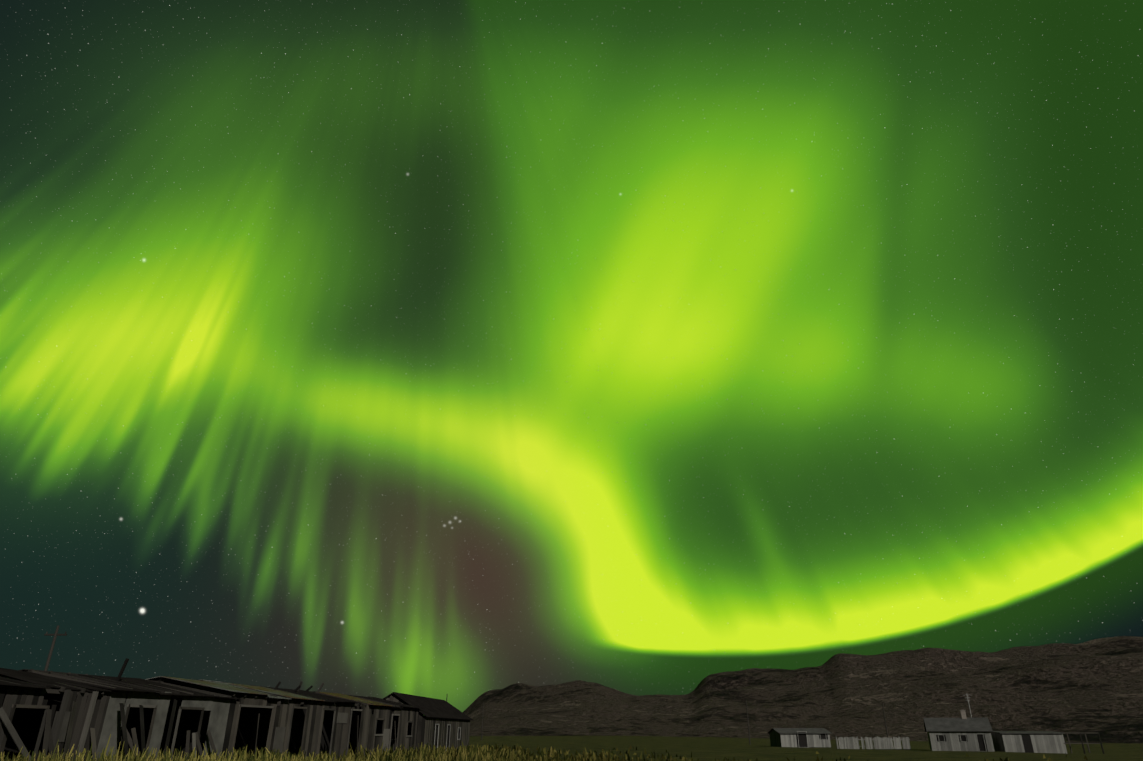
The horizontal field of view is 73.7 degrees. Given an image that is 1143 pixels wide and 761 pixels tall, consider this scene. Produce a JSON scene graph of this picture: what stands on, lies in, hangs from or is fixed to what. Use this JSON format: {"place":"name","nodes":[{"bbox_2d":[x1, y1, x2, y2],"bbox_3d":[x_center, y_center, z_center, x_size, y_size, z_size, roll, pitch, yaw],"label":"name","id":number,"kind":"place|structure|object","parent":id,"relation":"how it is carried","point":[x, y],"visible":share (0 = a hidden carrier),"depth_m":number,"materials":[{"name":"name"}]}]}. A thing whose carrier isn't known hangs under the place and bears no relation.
{"place":"outdoors","nodes":[
{"label":"outdoors","id":0,"kind":"place"},
{"bbox_2d":[0,734,1087,760],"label":"grass","id":1,"kind":"structure","parent":0,"point":[480,753],"depth_m":31.39,"materials":[{"name":"brown plant"}]},
{"bbox_2d":[0,0,1142,711],"label":"sky","id":2,"kind":"structure","parent":0,"point":[463,350],"materials":[{"name":"green"}]},
{"bbox_2d":[463,636,1142,743],"bbox_3d":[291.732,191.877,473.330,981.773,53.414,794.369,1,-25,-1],"label":"hills","id":3,"kind":"structure","parent":0,"point":[1094,685],"depth_m":281.93,"materials":[{"name":"brown stone"}]},
{"bbox_2d":[469,736,1142,760],"bbox_3d":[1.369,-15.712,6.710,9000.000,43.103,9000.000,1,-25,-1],"label":"terrain","id":4,"kind":"structure","parent":0,"point":[719,748],"depth_m":79.98,"materials":[{"name":"green plant"}]},
{"bbox_2d":[44,626,66,670],"bbox_3d":[-30.822,18.084,44.212,1.300,7.400,0.220,1,-25,-1],"label":"pole","id":5,"kind":"object","parent":4,"relation":"on","point":[56,634],"visible":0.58,"depth_m":45.33,"materials":[{"name":"brown wood"}]},
{"bbox_2d":[0,658,423,760],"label":"derelict shed","id":6,"kind":"structure","parent":4,"relation":"on","point":[41,711],"depth_m":32.42,"materials":[{"name":"grey wood"}]},
{"bbox_2d":[372,692,472,751],"bbox_3d":[-12.358,28.082,62.120,5.488,4.283,16.500,-2,-25,4],"label":"hut","id":7,"kind":"object","parent":4,"relation":"on","point":[443,723],"visible":0.4,"depth_m":59.10,"materials":[{"name":"grey wood"}]},
{"bbox_2d":[746,700,750,744],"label":"pole","id":8,"kind":"object","parent":4,"relation":"on","point":[748,724],"visible":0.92,"depth_m":111.21,"materials":[{"name":"brown wood"}]},
{"bbox_2d":[767,728,831,747],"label":"shed","id":9,"kind":"structure","parent":4,"relation":"on","point":[800,737],"depth_m":96.38,"materials":[{"name":"white wood"}]},
{"bbox_2d":[835,736,910,748],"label":"garden fence","id":10,"kind":"object","parent":4,"relation":"on","point":[888,743],"visible":1,"depth_m":89.20,"materials":[{"name":"white wood"}]},
{"bbox_2d":[991,731,1104,753],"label":"shed","id":11,"kind":"structure","parent":4,"relation":"on","point":[1032,741],"depth_m":85.56,"materials":[{"name":"white wood"}]},
{"bbox_2d":[923,710,994,751],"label":"white house","id":12,"kind":"structure","parent":0,"point":[963,733],"depth_m":87.44,"materials":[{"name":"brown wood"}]}
]}

